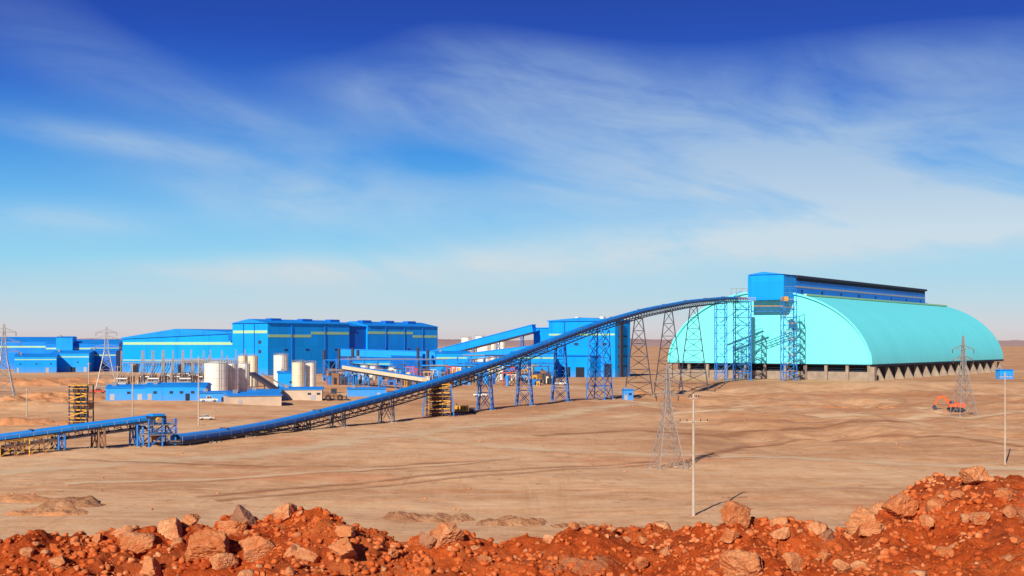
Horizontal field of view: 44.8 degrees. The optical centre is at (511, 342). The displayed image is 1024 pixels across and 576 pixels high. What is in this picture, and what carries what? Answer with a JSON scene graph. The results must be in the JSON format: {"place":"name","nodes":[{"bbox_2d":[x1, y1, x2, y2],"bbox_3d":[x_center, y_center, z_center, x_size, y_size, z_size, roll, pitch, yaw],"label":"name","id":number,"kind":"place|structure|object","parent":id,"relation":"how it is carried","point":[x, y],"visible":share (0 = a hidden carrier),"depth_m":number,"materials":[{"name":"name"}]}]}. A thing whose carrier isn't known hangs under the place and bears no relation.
{"place":"outdoors","nodes":[
{"label":"outdoors","id":0,"kind":"place"},
{"bbox_2d":[0,433,423,475],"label":"dirt road","id":1,"kind":"structure","parent":0,"point":[344,441],"depth_m":218.47,"materials":[{"name":"soil"}]},
{"bbox_2d":[65,457,511,484],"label":"dirt road","id":2,"kind":"structure","parent":0,"point":[68,483],"depth_m":186.56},
{"bbox_2d":[0,346,1023,543],"bbox_3d":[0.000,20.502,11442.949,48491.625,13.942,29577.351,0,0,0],"label":"ground","id":3,"kind":"structure","parent":0,"point":[599,489],"depth_m":224.76,"materials":[{"name":"soil"}]},
{"bbox_2d":[0,324,20,396],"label":"transmission pylon","id":4,"kind":"object","parent":3,"relation":"on","point":[7,362],"visible":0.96,"depth_m":394.71,"materials":[{"name":"metal"}]},
{"bbox_2d":[0,494,52,502],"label":"spoil mound","id":5,"kind":"object","parent":3,"relation":"on","point":[22,498],"visible":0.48,"depth_m":158.91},
{"bbox_2d":[0,337,55,368],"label":"warehouse","id":6,"kind":"structure","parent":3,"relation":"on","point":[33,344],"depth_m":965.94,"materials":[{"name":"metal"}]},
{"bbox_2d":[14,356,57,372],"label":"walls","id":7,"kind":"structure","parent":3,"relation":"on","point":[30,366],"depth_m":854.19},
{"bbox_2d":[0,417,71,425],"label":"spoil mound","id":8,"kind":"object","parent":3,"relation":"on","point":[6,421],"visible":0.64,"depth_m":308.80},
{"bbox_2d":[3,506,88,515],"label":"spoil mound","id":9,"kind":"object","parent":3,"relation":"on","point":[54,511],"visible":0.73,"depth_m":145.13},
{"bbox_2d":[0,391,105,402],"bbox_3d":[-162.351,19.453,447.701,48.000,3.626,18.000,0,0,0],"label":"spoil mound","id":10,"kind":"object","parent":3,"relation":"on","point":[57,394],"visible":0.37,"depth_m":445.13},
{"bbox_2d":[0,377,107,385],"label":"spoil mound","id":11,"kind":"object","parent":3,"relation":"on","point":[48,381],"visible":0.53,"depth_m":593.66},
{"bbox_2d":[37,496,105,507],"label":"spoil mound","id":12,"kind":"object","parent":3,"relation":"on","point":[85,501],"visible":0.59,"depth_m":153.76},
{"bbox_2d":[51,353,93,371],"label":"walls","id":13,"kind":"structure","parent":3,"relation":"on","point":[65,364],"depth_m":871.99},
{"bbox_2d":[0,415,147,456],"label":"feed conveyor","id":14,"kind":"object","parent":3,"relation":"on","point":[13,439],"visible":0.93,"depth_m":235.79,"materials":[{"name":"blue metal"}]},
{"bbox_2d":[68,384,93,424],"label":"scaffold tower","id":15,"kind":"structure","parent":3,"relation":"on","point":[81,391],"depth_m":304.60,"materials":[{"name":"metal"}]},
{"bbox_2d":[46,339,122,352],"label":"warehouse","id":16,"kind":"structure","parent":3,"relation":"on","point":[84,344],"depth_m":946.27,"materials":[{"name":"metal"}]},
{"bbox_2d":[56,338,76,349],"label":"walls","id":17,"kind":"structure","parent":16,"relation":"on","point":[65,343],"depth_m":935.81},
{"bbox_2d":[56,377,147,382],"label":"spoil mound","id":18,"kind":"object","parent":3,"relation":"on","point":[95,380],"visible":0.23,"depth_m":632.44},
{"bbox_2d":[91,327,121,387],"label":"transmission pylon","id":19,"kind":"object","parent":3,"relation":"on","point":[104,347],"visible":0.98,"depth_m":558.82,"materials":[{"name":"metal"}]},
{"bbox_2d":[94,351,122,370],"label":"walls","id":20,"kind":"structure","parent":3,"relation":"on","point":[116,360],"depth_m":891.75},
{"bbox_2d":[106,388,144,400],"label":"walls","id":21,"kind":"structure","parent":3,"relation":"on","point":[120,393],"depth_m":443.39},
{"bbox_2d":[104,384,144,387],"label":"roof","id":22,"kind":"structure","parent":21,"relation":"on","point":[125,386],"depth_m":445.39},
{"bbox_2d":[138,413,177,446],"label":"transfer tower","id":23,"kind":"structure","parent":3,"relation":"on","point":[156,419],"depth_m":243.88,"materials":[{"name":"blue metal"}]},
{"bbox_2d":[145,385,210,400],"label":"walls","id":24,"kind":"structure","parent":3,"relation":"on","point":[162,394],"depth_m":433.98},
{"bbox_2d":[144,382,211,386],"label":"roof","id":25,"kind":"structure","parent":24,"relation":"on","point":[169,384],"depth_m":437.27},
{"bbox_2d":[114,350,245,383],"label":"electrical substation","id":26,"kind":"object","parent":3,"relation":"on","point":[182,377],"visible":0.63,"depth_m":559.93,"materials":[{"name":"metal"}]},
{"bbox_2d":[204,361,227,390],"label":"storage silo","id":27,"kind":"object","parent":3,"relation":"on","point":[216,374],"visible":0.92,"depth_m":508.42,"materials":[{"name":"metal"}]},
{"bbox_2d":[227,361,237,390],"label":"storage silo","id":28,"kind":"object","parent":3,"relation":"on","point":[232,376],"visible":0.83,"depth_m":517.33,"materials":[{"name":"metal"}]},
{"bbox_2d":[238,361,249,391],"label":"storage silo","id":29,"kind":"object","parent":3,"relation":"on","point":[243,377],"visible":0.94,"depth_m":524.12,"materials":[{"name":"metal"}]},
{"bbox_2d":[224,395,280,405],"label":"walls","id":30,"kind":"structure","parent":3,"relation":"on","point":[263,400],"depth_m":400.67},
{"bbox_2d":[223,391,282,395],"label":"roof","id":31,"kind":"structure","parent":30,"relation":"on","point":[266,393],"depth_m":403.22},
{"bbox_2d":[248,355,257,385],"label":"storage silo","id":32,"kind":"object","parent":3,"relation":"on","point":[253,360],"visible":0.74,"depth_m":572.94,"materials":[{"name":"beige paint"}]},
{"bbox_2d":[249,372,283,388],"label":"silo loading conveyor","id":33,"kind":"object","parent":3,"relation":"on","point":[262,380],"visible":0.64,"depth_m":489.80,"materials":[{"name":"metal"}]},
{"bbox_2d":[123,323,437,374],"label":"walls","id":34,"kind":"structure","parent":3,"relation":"on","point":[358,337],"depth_m":823.78,"materials":[{"name":"metal"}]},
{"bbox_2d":[120,318,437,338],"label":"roof and monitors","id":35,"kind":"structure","parent":34,"relation":"on","point":[178,332],"depth_m":838.18,"materials":[{"name":"metal"}]},
{"bbox_2d":[123,324,436,372],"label":"windows","id":36,"kind":"structure","parent":34,"relation":"attached to","point":[324,333],"depth_m":827.71,"materials":[{"name":"white metal"}]},
{"bbox_2d":[274,353,287,386],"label":"storage silo","id":37,"kind":"object","parent":3,"relation":"on","point":[280,361],"visible":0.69,"depth_m":542.35,"materials":[{"name":"metal"}]},
{"bbox_2d":[278,373,305,386],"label":"walls","id":38,"kind":"structure","parent":3,"relation":"on","point":[284,378],"depth_m":500.38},
{"bbox_2d":[292,360,304,386],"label":"storage silo","id":39,"kind":"object","parent":3,"relation":"on","point":[298,373],"visible":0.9,"depth_m":482.75,"materials":[{"name":"beige paint"}]},
{"bbox_2d":[282,390,322,400],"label":"walls","id":40,"kind":"structure","parent":3,"relation":"on","point":[297,394],"depth_m":440.96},
{"bbox_2d":[306,361,315,386],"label":"storage silo","id":41,"kind":"object","parent":3,"relation":"on","point":[310,374],"visible":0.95,"depth_m":488.23,"materials":[{"name":"metal"}]},
{"bbox_2d":[323,388,349,400],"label":"wheel loader","id":42,"kind":"object","parent":3,"relation":"on","point":[328,396],"visible":1,"depth_m":441.27,"materials":[{"name":"metal"}]},
{"bbox_2d":[347,389,385,396],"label":"walls","id":43,"kind":"structure","parent":3,"relation":"on","point":[361,392],"depth_m":470.05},
{"bbox_2d":[353,360,389,372],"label":"walls","id":44,"kind":"structure","parent":3,"relation":"on","point":[373,361],"depth_m":701.47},
{"bbox_2d":[322,347,428,376],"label":"vent stacks","id":45,"kind":"object","parent":3,"relation":"on","point":[357,354],"visible":0.52,"depth_m":739.30,"materials":[{"name":"metal"}]},
{"bbox_2d":[342,365,426,388],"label":"enclosed conveyor","id":46,"kind":"object","parent":3,"relation":"on","point":[417,379],"visible":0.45,"depth_m":559.35,"materials":[{"name":"white metal"}]},
{"bbox_2d":[340,349,434,364],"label":"building","id":47,"kind":"structure","parent":3,"relation":"on","point":[367,353],"depth_m":752.62,"materials":[{"name":"blue metal"}]},
{"bbox_2d":[323,359,457,374],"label":"pipe rack","id":48,"kind":"object","parent":3,"relation":"on","point":[338,368],"visible":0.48,"depth_m":694.57,"materials":[{"name":"blue metal"}]},
{"bbox_2d":[392,357,434,375],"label":"walls","id":49,"kind":"structure","parent":3,"relation":"on","point":[395,363],"depth_m":746.34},
{"bbox_2d":[381,511,474,522],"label":"spoil mound","id":50,"kind":"object","parent":3,"relation":"on","point":[414,517],"visible":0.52,"depth_m":146.11,"materials":[{"name":"soil"}]},
{"bbox_2d":[422,384,453,416],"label":"conveyor drive tower","id":51,"kind":"structure","parent":3,"relation":"on","point":[442,397],"depth_m":345.92,"materials":[{"name":"yellow metal"}]},
{"bbox_2d":[322,363,555,385],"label":"process equipment","id":52,"kind":"object","parent":3,"relation":"on","point":[335,378],"visible":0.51,"depth_m":611.29,"materials":[{"name":"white metal"}]},
{"bbox_2d":[435,353,469,371],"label":"walls","id":53,"kind":"structure","parent":3,"relation":"on","point":[448,362],"depth_m":736.08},
{"bbox_2d":[167,296,748,443],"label":"ore conveyor","id":54,"kind":"object","parent":3,"relation":"on","point":[253,429],"visible":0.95,"depth_m":392.67,"materials":[{"name":"metal"}]},
{"bbox_2d":[454,403,475,412],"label":"diesel generator","id":55,"kind":"object","parent":3,"relation":"on","point":[461,408],"visible":0.98,"depth_m":364.00,"materials":[{"name":"metal"}]},
{"bbox_2d":[418,365,548,380],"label":"pipe rack","id":56,"kind":"object","parent":3,"relation":"on","point":[462,366],"visible":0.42,"depth_m":660.72,"materials":[{"name":"metal"}]},
{"bbox_2d":[431,324,536,361],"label":"enclosed conveyor","id":57,"kind":"object","parent":3,"relation":"on","point":[497,338],"visible":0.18,"depth_m":774.39,"materials":[{"name":"blue metal"}]},
{"bbox_2d":[457,355,554,373],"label":"pipe rack","id":58,"kind":"object","parent":3,"relation":"on","point":[544,362],"visible":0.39,"depth_m":701.96,"materials":[{"name":"blue metal"}]},
{"bbox_2d":[465,345,547,361],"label":"enclosed conveyor","id":59,"kind":"object","parent":3,"relation":"on","point":[504,351],"visible":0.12,"depth_m":734.75,"materials":[{"name":"blue metal"}]},
{"bbox_2d":[476,515,547,525],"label":"spoil mound","id":60,"kind":"object","parent":3,"relation":"on","point":[508,520],"visible":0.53,"depth_m":141.29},
{"bbox_2d":[0,475,1023,575],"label":"earth berm","id":61,"kind":"structure","parent":3,"relation":"on","point":[988,542],"depth_m":17.52,"materials":[{"name":"soil"}]},
{"bbox_2d":[48,555,65,567],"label":"boulder","id":62,"kind":"object","parent":61,"relation":"on","point":[57,562],"visible":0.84,"depth_m":17.02,"materials":[{"name":"stone"}]},
{"bbox_2d":[118,531,155,553],"bbox_3d":[-5.402,2.881,17.938,0.503,0.375,0.410,-13,17,-12],"label":"boulder","id":63,"kind":"object","parent":61,"relation":"on","point":[136,542],"visible":0.92,"depth_m":17.82,"materials":[{"name":"stone"}]},
{"bbox_2d":[142,557,161,575],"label":"boulder","id":64,"kind":"object","parent":61,"relation":"on","point":[151,566],"visible":1,"depth_m":17.21,"materials":[{"name":"stone"}]},
{"bbox_2d":[157,516,183,539],"bbox_3d":[-5.085,2.795,18.448,0.416,0.417,0.344,0,0,-6],"label":"boulder","id":65,"kind":"object","parent":61,"relation":"on","point":[170,528],"visible":0.88,"depth_m":18.36,"materials":[{"name":"stone"}]},
{"bbox_2d":[180,514,200,527],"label":"boulder","id":66,"kind":"object","parent":61,"relation":"on","point":[187,520],"visible":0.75,"depth_m":18.76,"materials":[{"name":"stone"}]},
{"bbox_2d":[184,528,229,561],"bbox_3d":[-4.280,2.835,17.376,0.649,0.466,0.690,0,-17,-8],"label":"boulder","id":67,"kind":"object","parent":61,"relation":"on","point":[206,543],"visible":0.82,"depth_m":17.18,"materials":[{"name":"stone"}]},
{"bbox_2d":[209,553,238,569],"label":"boulder","id":68,"kind":"object","parent":61,"relation":"on","point":[222,560],"visible":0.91,"depth_m":16.98,"materials":[{"name":"stone"}]},
{"bbox_2d":[218,520,247,534],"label":"boulder","id":69,"kind":"object","parent":61,"relation":"on","point":[230,526],"visible":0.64,"depth_m":18.25,"materials":[{"name":"stone"}]},
{"bbox_2d":[230,504,255,527],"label":"boulder","id":70,"kind":"object","parent":61,"relation":"on","point":[241,513],"visible":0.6,"depth_m":18.51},
{"bbox_2d":[238,535,274,561],"bbox_3d":[-3.539,2.869,17.268,0.513,0.441,0.390,-4,10,-24],"label":"boulder","id":71,"kind":"object","parent":61,"relation":"on","point":[256,547],"visible":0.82,"depth_m":17.12,"materials":[{"name":"stone"}]},
{"bbox_2d":[273,503,297,520],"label":"boulder","id":72,"kind":"object","parent":61,"relation":"on","point":[284,511],"visible":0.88,"depth_m":18.26,"materials":[{"name":"stone"}]},
{"bbox_2d":[295,546,319,562],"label":"boulder","id":73,"kind":"object","parent":61,"relation":"on","point":[304,554],"visible":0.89,"depth_m":16.80,"materials":[{"name":"stone"}]},
{"bbox_2d":[328,537,356,558],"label":"boulder","id":74,"kind":"object","parent":61,"relation":"on","point":[343,548],"visible":0.94,"depth_m":16.72,"materials":[{"name":"stone"}]},
{"bbox_2d":[334,524,355,536],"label":"boulder","id":75,"kind":"object","parent":61,"relation":"on","point":[345,530],"visible":0.94,"depth_m":17.37,"materials":[{"name":"stone"}]},
{"bbox_2d":[419,531,436,548],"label":"boulder","id":76,"kind":"object","parent":61,"relation":"on","point":[428,540],"visible":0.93,"depth_m":18.20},
{"bbox_2d":[431,522,464,548],"bbox_3d":[-0.993,2.836,18.293,0.406,0.425,0.469,-15,25,-43],"label":"boulder","id":77,"kind":"object","parent":61,"relation":"on","point":[444,533],"visible":1,"depth_m":18.19,"materials":[{"name":"stone"}]},
{"bbox_2d":[0,472,1023,575],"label":"earth clods","id":78,"kind":"object","parent":61,"relation":"on","point":[428,559],"visible":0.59,"depth_m":17.49,"materials":[{"name":"soil"}]},
{"bbox_2d":[26,482,1023,575],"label":"rubble stones","id":79,"kind":"object","parent":61,"relation":"on","point":[819,527],"visible":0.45,"depth_m":17.95,"materials":[{"name":"stone"}]},
{"bbox_2d":[634,556,648,569],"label":"boulder","id":80,"kind":"object","parent":61,"relation":"on","point":[641,562],"visible":0.99,"depth_m":17.66,"materials":[{"name":"stone"}]},
{"bbox_2d":[720,528,740,543],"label":"boulder","id":81,"kind":"object","parent":61,"relation":"on","point":[729,536],"visible":1,"depth_m":17.25,"materials":[{"name":"stone"}]},
{"bbox_2d":[719,500,750,527],"bbox_3d":[3.293,2.538,18.276,0.434,0.366,0.417,17,10,-18],"label":"boulder","id":82,"kind":"object","parent":61,"relation":"on","point":[732,512],"visible":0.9,"depth_m":18.15,"materials":[{"name":"stone"}]},
{"bbox_2d":[719,549,763,575],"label":"boulder","id":83,"kind":"object","parent":61,"relation":"on","point":[737,562],"visible":0.94,"depth_m":15.94,"materials":[{"name":"stone"}]},
{"bbox_2d":[770,527,789,538],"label":"boulder","id":84,"kind":"object","parent":61,"relation":"on","point":[782,533],"visible":1,"depth_m":17.75,"materials":[{"name":"stone"}]},
{"bbox_2d":[782,552,803,570],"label":"boulder","id":85,"kind":"object","parent":61,"relation":"on","point":[794,561],"visible":0.98,"depth_m":16.18,"materials":[{"name":"stone"}]},
{"bbox_2d":[832,559,850,572],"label":"boulder","id":86,"kind":"object","parent":61,"relation":"on","point":[839,566],"visible":1,"depth_m":15.99,"materials":[{"name":"stone"}]},
{"bbox_2d":[845,505,876,534],"bbox_3d":[5.207,2.623,18.314,0.490,0.457,0.387,0,0,38],"label":"boulder","id":87,"kind":"object","parent":61,"relation":"on","point":[860,515],"visible":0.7,"depth_m":18.20,"materials":[{"name":"stone"}]},
{"bbox_2d":[858,522,883,536],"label":"boulder","id":88,"kind":"object","parent":61,"relation":"on","point":[866,529],"visible":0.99,"depth_m":17.70,"materials":[{"name":"stone"}]},
{"bbox_2d":[881,493,918,519],"bbox_3d":[6.044,2.562,19.336,0.661,0.446,0.622,14,-10,-22],"label":"boulder","id":89,"kind":"object","parent":61,"relation":"on","point":[900,506],"visible":0.89,"depth_m":19.07,"materials":[{"name":"stone"}]},
{"bbox_2d":[918,514,933,527],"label":"boulder","id":90,"kind":"object","parent":61,"relation":"on","point":[925,519],"visible":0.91,"depth_m":18.07,"materials":[{"name":"stone"}]},
{"bbox_2d":[936,546,953,557],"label":"boulder","id":91,"kind":"object","parent":61,"relation":"on","point":[943,550],"visible":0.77,"depth_m":17.01,"materials":[{"name":"stone"}]},
{"bbox_2d":[958,466,989,484],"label":"boulder","id":92,"kind":"object","parent":61,"relation":"on","point":[973,474],"visible":1,"depth_m":18.81,"materials":[{"name":"stone"}]},
{"bbox_2d":[969,511,990,524],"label":"boulder","id":93,"kind":"object","parent":61,"relation":"on","point":[979,518],"visible":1,"depth_m":17.55,"materials":[{"name":"stone"}]},
{"bbox_2d":[995,488,1012,500],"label":"boulder","id":94,"kind":"object","parent":61,"relation":"on","point":[1004,493],"visible":0.91,"depth_m":18.22,"materials":[{"name":"stone"}]},
{"bbox_2d":[6,400,1021,516],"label":"plain stones","id":95,"kind":"object","parent":3,"relation":"on","point":[493,457],"visible":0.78,"depth_m":241.80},
{"bbox_2d":[511,353,553,374],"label":"walls","id":96,"kind":"structure","parent":3,"relation":"on","point":[545,360],"depth_m":722.05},
{"bbox_2d":[534,321,629,376],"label":"building","id":97,"kind":"structure","parent":3,"relation":"on","point":[580,348],"depth_m":748.97,"materials":[{"name":"metal"}]},
{"bbox_2d":[536,317,631,355],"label":"roof","id":98,"kind":"structure","parent":97,"relation":"on","point":[580,319],"depth_m":753.32,"materials":[{"name":"blue metal"}]},
{"bbox_2d":[549,322,626,376],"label":"windows","id":99,"kind":"structure","parent":97,"relation":"attached to","point":[579,371],"depth_m":742.87,"materials":[{"name":"metal"}]},
{"bbox_2d":[647,364,687,470],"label":"transmission pylon","id":100,"kind":"object","parent":3,"relation":"on","point":[668,394],"visible":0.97,"depth_m":202.69,"materials":[{"name":"metal"}]},
{"bbox_2d":[679,394,707,515],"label":"utility pole","id":101,"kind":"object","parent":3,"relation":"on","point":[693,421],"visible":0.93,"depth_m":146.30,"materials":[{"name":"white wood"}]},
{"bbox_2d":[711,288,755,380],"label":"steel support tower","id":102,"kind":"structure","parent":3,"relation":"on","point":[735,344],"depth_m":674.55,"materials":[{"name":"blue metal"}]},
{"bbox_2d":[752,286,796,380],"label":"steel access tower","id":103,"kind":"structure","parent":3,"relation":"on","point":[784,299],"depth_m":673.55,"materials":[{"name":"blue metal"}]},
{"bbox_2d":[667,272,1003,380],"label":"ore stockpile dome","id":104,"kind":"structure","parent":3,"relation":"on","point":[854,330],"depth_m":716.83,"materials":[{"name":"metal"}]},
{"bbox_2d":[789,405,904,408],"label":"spoil mound","id":105,"kind":"object","parent":3,"relation":"on","point":[836,406],"visible":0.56,"depth_m":416.50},
{"bbox_2d":[932,396,965,410],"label":"excavator","id":106,"kind":"object","parent":3,"relation":"on","point":[949,403],"visible":0.82,"depth_m":404.61,"materials":[{"name":"metal"}]},
{"bbox_2d":[948,336,978,416],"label":"transmission pylon","id":107,"kind":"object","parent":3,"relation":"on","point":[963,351],"visible":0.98,"depth_m":360.39,"materials":[{"name":"metal"}]},
{"bbox_2d":[995,368,1013,378],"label":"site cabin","id":108,"kind":"object","parent":3,"relation":"on","point":[1001,371],"visible":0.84,"depth_m":700.76,"materials":[{"name":"metal"}]},
{"bbox_2d":[999,372,1011,464],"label":"utility pole","id":109,"kind":"object","parent":3,"relation":"on","point":[1004,376],"visible":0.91,"depth_m":209.31,"materials":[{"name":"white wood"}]},
{"bbox_2d":[0,0,1023,340],"label":"sky","id":110,"kind":"structure","parent":0,"point":[472,168],"materials":[{"name":"blue"}]},
{"bbox_2d":[388,401,661,434],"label":"dirt road","id":111,"kind":"structure","parent":0,"point":[518,421],"depth_m":335.21,"materials":[{"name":"soil"}]},
{"bbox_2d":[85,338,1023,346],"bbox_3d":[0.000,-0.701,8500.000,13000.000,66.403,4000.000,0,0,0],"label":"distant hills","id":112,"kind":"structure","parent":0,"point":[450,342],"depth_m":7169.85,"materials":[{"name":"soil"}]},
{"bbox_2d":[405,434,1023,469],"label":"dirt road","id":113,"kind":"structure","parent":0,"point":[879,462],"depth_m":225.32,"materials":[{"name":"soil"}]},
{"bbox_2d":[612,409,1023,419],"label":"dirt road","id":114,"kind":"structure","parent":0,"point":[917,417],"depth_m":344.78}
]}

